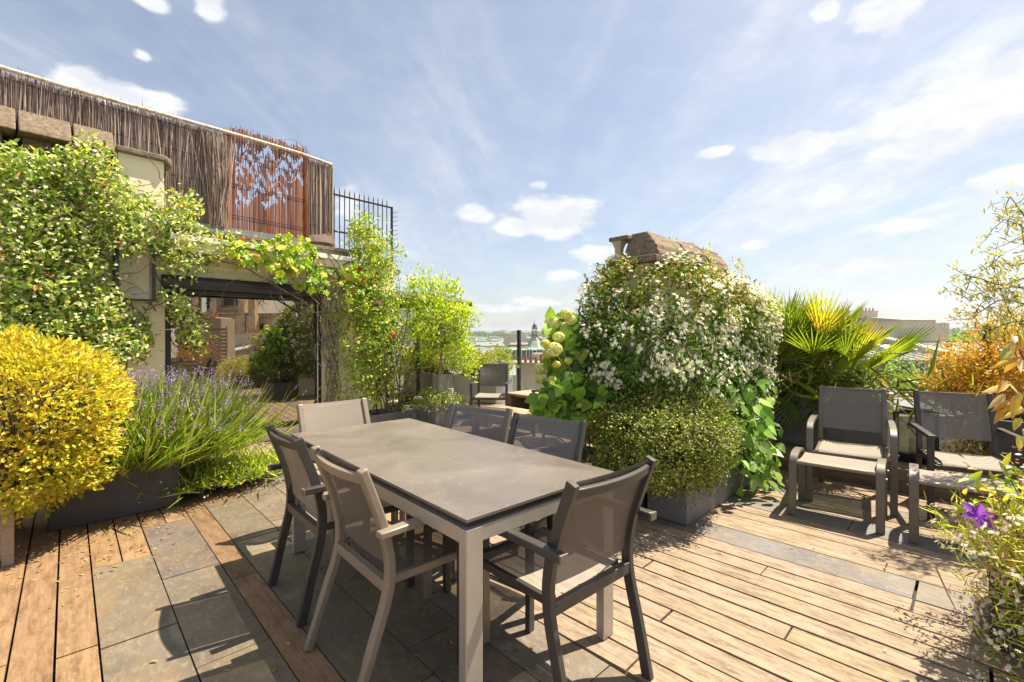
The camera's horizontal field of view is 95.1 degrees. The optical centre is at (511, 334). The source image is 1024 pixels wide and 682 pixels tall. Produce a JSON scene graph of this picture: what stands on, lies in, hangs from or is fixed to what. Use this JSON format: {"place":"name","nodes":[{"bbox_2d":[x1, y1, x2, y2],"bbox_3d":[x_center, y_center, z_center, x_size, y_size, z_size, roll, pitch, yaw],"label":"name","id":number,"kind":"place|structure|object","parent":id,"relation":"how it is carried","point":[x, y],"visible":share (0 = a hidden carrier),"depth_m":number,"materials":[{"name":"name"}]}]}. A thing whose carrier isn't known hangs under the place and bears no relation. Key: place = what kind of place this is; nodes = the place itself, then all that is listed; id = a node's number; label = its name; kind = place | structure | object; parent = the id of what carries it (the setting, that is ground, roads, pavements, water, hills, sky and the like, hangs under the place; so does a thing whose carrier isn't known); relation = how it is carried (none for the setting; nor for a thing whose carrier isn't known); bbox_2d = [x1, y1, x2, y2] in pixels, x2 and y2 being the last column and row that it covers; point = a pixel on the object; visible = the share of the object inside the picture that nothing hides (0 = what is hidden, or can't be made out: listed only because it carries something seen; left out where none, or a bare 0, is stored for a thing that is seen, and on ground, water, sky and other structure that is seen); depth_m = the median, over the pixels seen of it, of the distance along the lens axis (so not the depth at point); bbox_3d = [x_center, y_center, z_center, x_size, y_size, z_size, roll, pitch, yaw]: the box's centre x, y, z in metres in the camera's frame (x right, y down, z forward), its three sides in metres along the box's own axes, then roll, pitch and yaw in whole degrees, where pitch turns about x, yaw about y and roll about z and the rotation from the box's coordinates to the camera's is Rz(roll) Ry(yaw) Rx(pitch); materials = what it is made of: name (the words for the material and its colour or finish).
{"place":"outdoors","nodes":[
{"label":"outdoors","id":0,"kind":"place"},
{"bbox_2d":[471,347,500,359],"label":"city building","id":1,"kind":"structure","parent":0,"point":[487,352],"depth_m":40.62,"materials":[{"name":"concrete"}]},
{"bbox_2d":[448,353,543,391],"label":"city building","id":2,"kind":"structure","parent":0,"point":[537,355],"depth_m":17.87,"materials":[{"name":"concrete"}]},
{"bbox_2d":[4,480,993,681],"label":"terrace slab","id":3,"kind":"structure","parent":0,"point":[991,678],"depth_m":2.41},
{"bbox_2d":[0,448,343,681],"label":"wood deck","id":4,"kind":"structure","parent":3,"relation":"on","point":[32,656],"depth_m":2.47,"materials":[{"name":"wood"}]},
{"bbox_2d":[0,479,22,566],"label":"planter","id":5,"kind":"object","parent":4,"relation":"on","point":[8,528],"visible":0.46,"depth_m":2.76,"materials":[{"name":"grey concrete"}]},
{"bbox_2d":[0,324,140,527],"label":"yellow shrub","id":6,"kind":"object","parent":5,"relation":"in","point":[19,460],"visible":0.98,"depth_m":2.91,"materials":[{"name":"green plant"}]},
{"bbox_2d":[48,463,179,531],"bbox_3d":[-3.080,1.173,3.646,0.750,0.367,0.460,0,0,-44],"label":"planter","id":7,"kind":"object","parent":4,"relation":"on","point":[116,496],"visible":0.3,"depth_m":3.48,"materials":[{"name":"dark grey painted metal"}]},
{"bbox_2d":[0,364,319,485],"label":"lavender","id":8,"kind":"object","parent":7,"relation":"in","point":[178,422],"visible":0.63,"depth_m":3.63,"materials":[{"name":"green plant"}]},
{"bbox_2d":[180,456,282,494],"bbox_3d":[-2.530,1.291,4.423,1.080,0.132,0.300,0,0,-43],"label":"planter","id":9,"kind":"object","parent":4,"relation":"on","point":[261,478],"visible":0.01,"depth_m":4.33,"materials":[{"name":"concrete"}]},
{"bbox_2d":[125,442,282,506],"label":"creeping daisies","id":10,"kind":"object","parent":9,"relation":"in","point":[246,465],"visible":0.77,"depth_m":3.99,"materials":[{"name":"green plant"}]},
{"bbox_2d":[0,497,950,672],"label":"fallen leaves","id":11,"kind":"object","parent":4,"relation":"on","point":[511,664],"visible":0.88,"depth_m":2.78,"materials":[{"name":"brown plant"}]},
{"bbox_2d":[345,288,471,409],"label":"pavilion","id":12,"kind":"structure","parent":3,"relation":"on","point":[424,377],"depth_m":8.38,"materials":[{"name":"metal"}]},
{"bbox_2d":[345,265,400,290],"bbox_3d":[-2.614,-0.910,8.496,0.620,0.740,0.980,0,0,42],"label":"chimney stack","id":13,"kind":"object","parent":12,"relation":"on","point":[386,269],"visible":0.14,"depth_m":8.50,"materials":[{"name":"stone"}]},
{"bbox_2d":[388,303,416,407],"bbox_3d":[-1.954,0.350,8.335,0.010,1.920,0.643,0,0,42],"label":"window pane","id":14,"kind":"structure","parent":12,"relation":"in","point":[412,392],"depth_m":8.40,"materials":[{"name":"clear glass"}]},
{"bbox_2d":[386,306,446,407],"bbox_3d":[-1.737,0.373,8.579,0.070,1.966,1.408,0,0,42],"label":"window frame","id":15,"kind":"structure","parent":12,"relation":"in","point":[418,370],"depth_m":8.57,"materials":[{"name":"metal"}]},
{"bbox_2d":[420,304,443,401],"bbox_3d":[-1.508,0.350,8.837,0.010,1.920,0.596,0,0,42],"label":"window pane","id":16,"kind":"structure","parent":12,"relation":"in","point":[426,376],"depth_m":8.73,"materials":[{"name":"clear glass"}]},
{"bbox_2d":[243,424,1023,681],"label":"wood deck","id":17,"kind":"structure","parent":3,"relation":"on","point":[731,613],"depth_m":2.33,"materials":[{"name":"wood"}]},
{"bbox_2d":[0,223,372,479],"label":"pavilion","id":18,"kind":"structure","parent":17,"relation":"on","point":[261,339],"depth_m":5.89,"materials":[{"name":"cream plaster"},{"name":"glass"},{"name":"dark metal"}]},
{"bbox_2d":[0,105,120,245],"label":"chimney stack","id":19,"kind":"object","parent":18,"relation":"on","point":[30,129],"visible":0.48,"depth_m":4.48,"materials":[{"name":"stone"}]},
{"bbox_2d":[112,241,155,301],"bbox_3d":[-3.978,-0.655,4.928,0.192,0.599,0.332,0,0,42],"label":"wall box","id":20,"kind":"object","parent":18,"relation":"attached to","point":[144,279],"depth_m":4.96,"materials":[{"name":"metal"}]},
{"bbox_2d":[0,128,271,388],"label":"climbing jasmine","id":21,"kind":"object","parent":18,"relation":"attached to","point":[19,260],"visible":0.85,"depth_m":4.52,"materials":[{"name":"green plant"}]},
{"bbox_2d":[110,145,171,248],"bbox_3d":[-4.172,-1.467,5.234,0.613,1.086,0.477,0,0,42],"label":"chimney stack","id":22,"kind":"object","parent":18,"relation":"on","point":[136,164],"visible":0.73,"depth_m":5.08,"materials":[{"name":"cream plaster"},{"name":"stone"}]},
{"bbox_2d":[0,65,332,226],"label":"pole rail","id":23,"kind":"object","parent":18,"relation":"on","point":[45,80],"visible":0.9,"depth_m":5.37,"materials":[{"name":"white paint"}]},
{"bbox_2d":[0,64,228,225],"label":"brushwood screen","id":24,"kind":"object","parent":23,"relation":"attached to","point":[142,130],"visible":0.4,"depth_m":5.26,"materials":[{"name":"wood"}]},
{"bbox_2d":[189,129,236,229],"bbox_3d":[-3.704,-1.940,5.870,0.427,1.266,0.472,0,0,-9],"label":"brushwood screen","id":25,"kind":"object","parent":23,"relation":"attached to","point":[217,206],"visible":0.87,"depth_m":5.79,"materials":[{"name":"wood"}]},
{"bbox_2d":[227,125,308,238],"bbox_3d":[-3.290,-2.036,6.367,0.036,1.392,1.042,0,0,42],"label":"reed panel","id":26,"kind":"object","parent":23,"relation":"attached to","point":[295,222],"visible":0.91,"depth_m":6.35,"materials":[{"name":"wood"}]},
{"bbox_2d":[307,158,333,234],"bbox_3d":[-2.825,-1.942,6.903,0.192,1.321,0.430,0,0,42],"label":"brushwood screen","id":27,"kind":"object","parent":23,"relation":"attached to","point":[321,201],"visible":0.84,"depth_m":6.86,"materials":[{"name":"wood"}]},
{"bbox_2d":[165,293,320,430],"bbox_3d":[-3.343,0.276,5.957,0.180,1.887,1.804,0,0,42],"label":"window frame","id":28,"kind":"structure","parent":18,"relation":"in","point":[167,324],"depth_m":6.28,"materials":[{"name":"metal"}]},
{"bbox_2d":[171,294,314,424],"bbox_3d":[-3.343,0.262,5.953,1.703,1.824,0.008,0,0,-43],"label":"window pane","id":29,"kind":"structure","parent":18,"relation":"in","point":[257,339],"depth_m":6.02,"materials":[{"name":"clear glass"}]},
{"bbox_2d":[199,223,334,246],"bbox_3d":[-3.199,-1.371,6.322,0.170,0.338,1.725,0,0,42],"label":"roof upstand","id":30,"kind":"object","parent":18,"relation":"on","point":[323,239],"visible":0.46,"depth_m":6.65,"materials":[{"name":"concrete"}]},
{"bbox_2d":[208,229,369,313],"bbox_3d":[-2.746,-0.818,6.000,0.499,1.077,2.082,0,0,43],"label":"grape vine","id":31,"kind":"object","parent":18,"relation":"on","point":[271,265],"visible":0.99,"depth_m":5.90,"materials":[{"name":"green plant"}]},
{"bbox_2d":[333,187,398,281],"bbox_3d":[-2.328,-1.570,7.477,0.030,1.360,1.220,0,0,42],"label":"iron railing","id":32,"kind":"object","parent":18,"relation":"on","point":[377,204],"visible":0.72,"depth_m":7.45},
{"bbox_2d":[314,273,352,402],"bbox_3d":[-2.432,0.226,6.483,0.565,2.236,0.442,0,0,-35],"label":"wisteria","id":33,"kind":"object","parent":17,"relation":"on","point":[334,361],"visible":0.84,"depth_m":6.46,"materials":[{"name":"plant"}]},
{"bbox_2d":[369,405,419,422],"bbox_3d":[-1.833,1.251,7.161,0.460,0.212,1.050,0,0,42],"label":"planter","id":34,"kind":"object","parent":17,"relation":"on","point":[411,412],"visible":0.38,"depth_m":7.07,"materials":[{"name":"concrete"}]},
{"bbox_2d":[316,207,457,414],"bbox_3d":[-1.758,-0.319,6.922,2.021,3.195,2.470,0,0,0],"label":"climbing rose","id":35,"kind":"object","parent":34,"relation":"in","point":[378,318],"visible":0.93,"depth_m":6.80,"materials":[{"name":"green plant"}]},
{"bbox_2d":[420,400,449,426],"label":"planter","id":36,"kind":"object","parent":17,"relation":"on","point":[435,416],"visible":0.48,"depth_m":6.94,"materials":[{"name":"concrete"}]},
{"bbox_2d":[392,263,484,403],"bbox_3d":[-1.132,-0.014,7.298,1.369,2.212,1.392,0,0,-36],"label":"lemon tree","id":37,"kind":"object","parent":36,"relation":"in","point":[446,315],"visible":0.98,"depth_m":7.15,"materials":[{"name":"green plant"}]},
{"bbox_2d":[409,383,468,413],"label":"daisies","id":38,"kind":"object","parent":36,"relation":"in","point":[433,395],"visible":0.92,"depth_m":7.01,"materials":[{"name":"green plant"}]},
{"bbox_2d":[391,402,512,580],"bbox_3d":[-0.361,0.922,2.980,0.584,0.882,0.642,0,0,32],"label":"dining chair","id":39,"kind":"object","parent":17,"relation":"on","point":[492,423],"visible":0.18,"depth_m":3.16,"materials":[{"name":"fabric"}]},
{"bbox_2d":[431,399,504,406],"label":"timber platform","id":40,"kind":"structure","parent":17,"relation":"on","point":[488,404],"depth_m":8.14,"materials":[{"name":"brown wood"}]},
{"bbox_2d":[432,373,456,398],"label":"planter","id":41,"kind":"object","parent":40,"relation":"on","point":[445,380],"visible":0.29,"depth_m":8.78,"materials":[{"name":"concrete"}]},
{"bbox_2d":[428,349,459,374],"bbox_3d":[-1.346,0.482,8.997,0.768,0.594,0.766,0,0,37],"label":"hedge bush","id":42,"kind":"object","parent":41,"relation":"in","point":[447,364],"visible":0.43,"depth_m":8.78,"materials":[{"name":"green plant"}]},
{"bbox_2d":[452,374,480,401],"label":"planter","id":43,"kind":"object","parent":40,"relation":"on","point":[461,383],"visible":0.56,"depth_m":8.54,"materials":[{"name":"concrete"}]},
{"bbox_2d":[447,344,487,375],"bbox_3d":[-0.807,0.492,8.682,0.805,0.707,0.778,0,0,26],"label":"hedge bush","id":44,"kind":"object","parent":43,"relation":"in","point":[458,367],"visible":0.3,"depth_m":8.60,"materials":[{"name":"green plant"}]},
{"bbox_2d":[481,375,512,403],"bbox_3d":[-0.274,0.972,8.453,0.420,0.467,0.420,0,0,-43],"label":"planter","id":45,"kind":"object","parent":40,"relation":"on","point":[492,389],"visible":0.27,"depth_m":8.30,"materials":[{"name":"concrete"}]},
{"bbox_2d":[473,344,518,374],"bbox_3d":[-0.275,0.463,8.460,0.870,0.608,0.882,0,0,0],"label":"hedge bush","id":46,"kind":"object","parent":45,"relation":"in","point":[498,352],"visible":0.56,"depth_m":8.34,"materials":[{"name":"green plant"}]},
{"bbox_2d":[470,363,510,405],"bbox_3d":[-0.327,0.914,7.387,0.580,0.895,0.705,0,0,4],"label":"garden armchair","id":47,"kind":"object","parent":17,"relation":"on","point":[492,374],"visible":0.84,"depth_m":7.63,"materials":[{"name":"grey metal"}]},
{"bbox_2d":[498,406,531,439],"bbox_3d":[-0.099,1.208,6.496,0.674,0.299,0.720,0,0,-44],"label":"coffee table","id":48,"kind":"object","parent":17,"relation":"on","point":[521,411],"visible":0.07,"depth_m":6.55,"materials":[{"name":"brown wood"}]},
{"bbox_2d":[443,412,591,632],"bbox_3d":[0.045,0.921,2.542,0.577,0.885,0.631,0,0,38],"label":"dining chair","id":49,"kind":"object","parent":17,"relation":"on","point":[563,438],"visible":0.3,"depth_m":2.67,"materials":[{"name":"fabric"}]},
{"bbox_2d":[508,389,611,436],"bbox_3d":[0.847,1.131,6.800,0.644,0.452,2.100,0,0,-43],"label":"wooden bench","id":50,"kind":"object","parent":17,"relation":"on","point":[516,399],"visible":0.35,"depth_m":7.35,"materials":[{"name":"brown wood"}]},
{"bbox_2d":[581,446,646,508],"bbox_3d":[0.697,1.179,3.915,0.420,0.357,0.900,0,0,-44],"label":"planter","id":51,"kind":"object","parent":17,"relation":"on","point":[644,503],"visible":0.01,"depth_m":3.75,"materials":[{"name":"concrete"}]},
{"bbox_2d":[525,306,614,460],"bbox_3d":[0.499,0.433,3.933,0.743,1.350,0.764,0,0,13],"label":"hydrangea","id":52,"kind":"object","parent":51,"relation":"in","point":[569,394],"visible":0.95,"depth_m":3.74,"materials":[{"name":"green plant"}]},
{"bbox_2d":[606,231,730,463],"bbox_3d":[1.604,0.206,4.665,1.590,2.304,0.520,0,0,-44],"label":"chimney stack","id":53,"kind":"object","parent":17,"relation":"on","point":[646,246],"visible":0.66,"depth_m":4.22,"materials":[{"name":"stone"}]},
{"bbox_2d":[536,236,807,454],"bbox_3d":[1.498,0.031,4.567,2.993,2.133,1.955,0,0,-37],"label":"star jasmine","id":54,"kind":"object","parent":53,"relation":"attached to","point":[599,322],"visible":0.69,"depth_m":3.85,"materials":[{"name":"green plant"}]},
{"bbox_2d":[647,456,726,524],"bbox_3d":[1.398,1.188,3.698,0.740,0.337,0.310,0,0,-45],"label":"planter","id":55,"kind":"object","parent":17,"relation":"on","point":[672,509],"visible":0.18,"depth_m":3.46,"materials":[{"name":"concrete"}]},
{"bbox_2d":[579,379,749,511],"bbox_3d":[1.192,0.778,3.687,1.154,0.934,1.510,0,0,34],"label":"creeping shrub","id":56,"kind":"object","parent":55,"relation":"in","point":[712,456],"visible":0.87,"depth_m":3.33,"materials":[{"name":"green plant"}]},
{"bbox_2d":[758,434,774,475],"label":"planter","id":57,"kind":"object","parent":17,"relation":"on","point":[772,441],"visible":0.06,"depth_m":4.68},
{"bbox_2d":[594,428,1016,508],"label":"timber platform","id":58,"kind":"structure","parent":17,"relation":"on","point":[903,481],"depth_m":4.10,"materials":[{"name":"brown wood"}]},
{"bbox_2d":[758,392,893,454],"bbox_3d":[3.224,0.882,5.058,0.620,0.527,1.350,0,0,-45],"label":"planter","id":59,"kind":"object","parent":58,"relation":"on","point":[795,433],"visible":0.09,"depth_m":4.77,"materials":[{"name":"dark grey painted metal"},{"name":"soil"}]},
{"bbox_2d":[723,284,984,440],"bbox_3d":[3.018,0.297,5.126,3.148,1.859,2.036,0,0,36],"label":"fan palm","id":60,"kind":"object","parent":59,"relation":"in","point":[816,343],"visible":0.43,"depth_m":4.68,"materials":[{"name":"green plant"}]},
{"bbox_2d":[893,407,938,464],"bbox_3d":[3.691,0.913,4.275,0.300,0.470,0.300,0,0,-45],"label":"lantern","id":61,"kind":"object","parent":58,"relation":"on","point":[906,454],"visible":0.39,"depth_m":4.25,"materials":[{"name":"metal"}]},
{"bbox_2d":[988,414,1023,470],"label":"planter","id":62,"kind":"object","parent":58,"relation":"on","point":[1006,443],"visible":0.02,"depth_m":3.80,"materials":[{"name":"concrete"}]},
{"bbox_2d":[905,298,1023,460],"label":"japanese maple","id":63,"kind":"object","parent":62,"relation":"in","point":[961,377],"visible":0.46,"depth_m":4.30,"materials":[{"name":"orange plant"}]},
{"bbox_2d":[983,330,1023,449],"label":"bronze shrub","id":64,"kind":"object","parent":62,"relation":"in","point":[1015,406],"visible":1,"depth_m":2.20,"materials":[{"name":"orange plant"}]},
{"bbox_2d":[806,385,897,516],"bbox_3d":[2.851,0.914,3.938,0.582,0.895,0.710,0,0,37],"label":"garden armchair","id":65,"kind":"object","parent":17,"relation":"on","point":[857,409],"visible":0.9,"depth_m":4.04,"materials":[{"name":"fabric"}]},
{"bbox_2d":[907,463,1023,543],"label":"footstool","id":66,"kind":"object","parent":17,"relation":"on","point":[916,475],"visible":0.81,"depth_m":3.06,"materials":[{"name":"silver metal"}]},
{"bbox_2d":[908,390,1023,519],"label":"garden armchair","id":67,"kind":"object","parent":17,"relation":"on","point":[970,417],"visible":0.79,"depth_m":3.75,"materials":[{"name":"fabric"}]},
{"bbox_2d":[933,182,1023,347],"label":"olive tree","id":68,"kind":"object","parent":17,"relation":"on","point":[1005,299],"visible":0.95,"depth_m":3.31,"materials":[{"name":"green plant"}]},
{"bbox_2d":[989,532,1023,656],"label":"planter","id":69,"kind":"object","parent":17,"relation":"on","point":[998,628],"visible":0.23,"depth_m":2.00,"materials":[{"name":"concrete"}]},
{"bbox_2d":[920,445,1023,681],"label":"daisies","id":70,"kind":"object","parent":69,"relation":"in","point":[1014,573],"visible":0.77,"depth_m":1.94,"materials":[{"name":"green plant"}]},
{"bbox_2d":[939,452,1023,565],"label":"clematis","id":71,"kind":"object","parent":69,"relation":"in","point":[978,512],"visible":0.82,"depth_m":1.96,"materials":[{"name":"green plant"}]},
{"bbox_2d":[447,325,990,454],"bbox_3d":[1.793,0.657,7.075,12.260,1.495,0.067,0,0,45],"label":"glass balustrade","id":72,"kind":"object","parent":3,"relation":"on","point":[519,358],"visible":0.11,"depth_m":8.70,"materials":[{"name":"glass"}]},
{"bbox_2d":[504,333,514,346],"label":"city building","id":73,"kind":"structure","parent":0,"point":[509,338],"depth_m":295.00,"materials":[{"name":"concrete"}]},
{"bbox_2d":[0,0,1023,334],"label":"sky","id":74,"kind":"structure","parent":0,"point":[857,149],"materials":[{"name":"blue"}]},
{"bbox_2d":[508,341,527,347],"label":"city building","id":75,"kind":"structure","parent":0,"point":[514,343],"depth_m":215.57,"materials":[{"name":"stone"}]},
{"bbox_2d":[494,344,544,359],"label":"city building","id":76,"kind":"structure","parent":0,"point":[527,351],"depth_m":57.00,"materials":[{"name":"stone"}]},
{"bbox_2d":[526,349,532,356],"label":"window","id":77,"kind":"structure","parent":76,"relation":"in","point":[529,352],"depth_m":56.92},
{"bbox_2d":[515,334,525,342],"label":"city building","id":78,"kind":"structure","parent":0,"point":[523,338],"depth_m":325.69,"materials":[{"name":"concrete"}]},
{"bbox_2d":[515,354,546,390],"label":"chimney wall","id":79,"kind":"structure","parent":0,"point":[528,376],"depth_m":15.51,"materials":[{"name":"stone"}]},
{"bbox_2d":[527,321,542,347],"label":"church tower","id":80,"kind":"structure","parent":0,"point":[534,341],"depth_m":118.98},
{"bbox_2d":[92,475,990,681],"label":"slate paving","id":81,"kind":"structure","parent":0,"point":[187,595],"depth_m":2.32,"materials":[{"name":"stone"}]},
{"bbox_2d":[265,423,414,627],"bbox_3d":[-0.945,0.921,2.539,0.631,0.885,0.577,0,0,-42],"label":"dining chair","id":82,"kind":"object","parent":81,"relation":"on","point":[304,485],"visible":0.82,"depth_m":2.34,"materials":[{"name":"grey metal"}]},
{"bbox_2d":[296,398,404,555],"bbox_3d":[-1.116,0.922,3.217,0.584,0.882,0.642,0,0,-44],"label":"dining chair","id":83,"kind":"object","parent":81,"relation":"on","point":[325,415],"visible":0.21,"depth_m":3.37,"materials":[{"name":"fabric"}]},
{"bbox_2d":[303,445,489,681],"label":"dining chair","id":84,"kind":"object","parent":81,"relation":"on","point":[404,550],"visible":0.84,"depth_m":1.92,"materials":[{"name":"beige metal"}]},
{"bbox_2d":[291,418,613,681],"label":"dining table","id":85,"kind":"object","parent":81,"relation":"on","point":[444,480],"visible":0.7,"depth_m":2.05,"materials":[{"name":"grey metal"}]},
{"bbox_2d":[457,455,656,681],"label":"dining chair","id":86,"kind":"object","parent":81,"relation":"on","point":[588,532],"visible":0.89,"depth_m":1.75,"materials":[{"name":"grey metal"}]},
{"bbox_2d":[698,443,753,497],"bbox_3d":[1.911,1.173,4.219,0.700,0.367,0.310,0,0,-44],"label":"planter","id":87,"kind":"object","parent":81,"relation":"on","point":[734,480],"visible":0.09,"depth_m":4.00,"materials":[{"name":"concrete"}]},
{"bbox_2d":[697,379,784,496],"bbox_3d":[2.032,0.941,4.065,0.910,1.128,0.619,0,0,-44],"label":"heart leaf plant","id":88,"kind":"object","parent":87,"relation":"in","point":[760,451],"visible":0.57,"depth_m":3.95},
{"bbox_2d":[788,447,888,534],"bbox_3d":[2.449,1.127,3.522,0.596,0.463,0.433,0,0,41],"label":"footstool","id":89,"kind":"object","parent":81,"relation":"on","point":[800,457],"visible":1,"depth_m":3.50,"materials":[{"name":"fabric"}]},
{"bbox_2d":[794,326,1023,387],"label":"city building","id":90,"kind":"structure","parent":0,"point":[919,352],"depth_m":28.67,"materials":[{"name":"stone"}]},
{"bbox_2d":[887,376,1022,452],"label":"city building","id":91,"kind":"structure","parent":0,"point":[905,434],"depth_m":10.90,"materials":[{"name":"concrete"}]},
{"bbox_2d":[958,439,981,453],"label":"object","id":92,"kind":"structure","parent":0,"point":[980,448],"depth_m":10.24,"materials":[{"name":"grey"}]},
{"bbox_3d":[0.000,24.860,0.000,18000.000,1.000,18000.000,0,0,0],"label":"ground","id":93,"kind":"structure","parent":0,"visible":0},
{"bbox_2d":[470,342,495,346],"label":"city building","id":94,"kind":"structure","parent":93,"relation":"on","point":[482,344],"depth_m":220.39,"materials":[{"name":"stone"}]},
{"bbox_2d":[467,340,504,347],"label":"city building","id":95,"kind":"structure","parent":93,"relation":"on","point":[500,344],"depth_m":238.08,"materials":[{"name":"concrete"}]},
{"bbox_2d":[479,345,525,349],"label":"city building","id":96,"kind":"structure","parent":93,"relation":"on","point":[488,346],"depth_m":138.56,"materials":[{"name":"concrete"}]},
{"bbox_2d":[465,330,544,337],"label":"tree belt","id":97,"kind":"object","parent":93,"relation":"on","point":[486,335],"visible":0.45,"depth_m":1828.63,"materials":[{"name":"green plant"}]},
{"bbox_2d":[843,308,935,340],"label":"city building","id":98,"kind":"structure","parent":93,"relation":"on","point":[906,324],"depth_m":47.98,"materials":[{"name":"concrete"}]},
{"bbox_2d":[869,358,917,388],"bbox_3d":[13.785,12.543,16.887,3.287,23.651,3.288,0,0,36],"label":"tree","id":99,"kind":"object","parent":93,"relation":"on","point":[896,377],"depth_m":17.04,"materials":[{"name":"green plant"}]},
{"bbox_2d":[865,351,932,388],"bbox_3d":[16.405,12.439,20.108,3.675,23.885,3.106,0,0,-36],"label":"tree","id":100,"kind":"object","parent":93,"relation":"on","point":[896,367],"visible":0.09,"depth_m":19.75,"materials":[{"name":"green plant"}]},
{"bbox_2d":[894,360,936,388],"bbox_3d":[20.154,12.756,22.330,5.802,23.264,3.830,0,0,-33],"label":"tree","id":101,"kind":"object","parent":93,"relation":"on","point":[919,371],"visible":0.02,"depth_m":22.00,"materials":[{"name":"green plant"}]},
{"bbox_2d":[936,322,948,340],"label":"city building","id":102,"kind":"structure","parent":93,"relation":"on","point":[942,330],"depth_m":50.42,"materials":[{"name":"concrete"}]},
{"bbox_2d":[949,328,1000,340],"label":"tree","id":103,"kind":"object","parent":93,"relation":"on","point":[952,336],"visible":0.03,"depth_m":61.11,"materials":[{"name":"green plant"}]},
{"bbox_2d":[974,318,1023,340],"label":"tree","id":104,"kind":"object","parent":93,"relation":"on","point":[1007,326],"visible":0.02,"depth_m":60.07,"materials":[{"name":"green plant"}]},
{"bbox_3d":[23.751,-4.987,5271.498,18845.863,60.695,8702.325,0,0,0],"label":"hills","id":105,"kind":"structure","parent":0,"visible":0},
{"bbox_2d":[949,327,962,333],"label":"tree belt","id":106,"kind":"object","parent":105,"relation":"on","point":[952,330],"visible":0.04,"depth_m":1054.35,"materials":[{"name":"green plant"}]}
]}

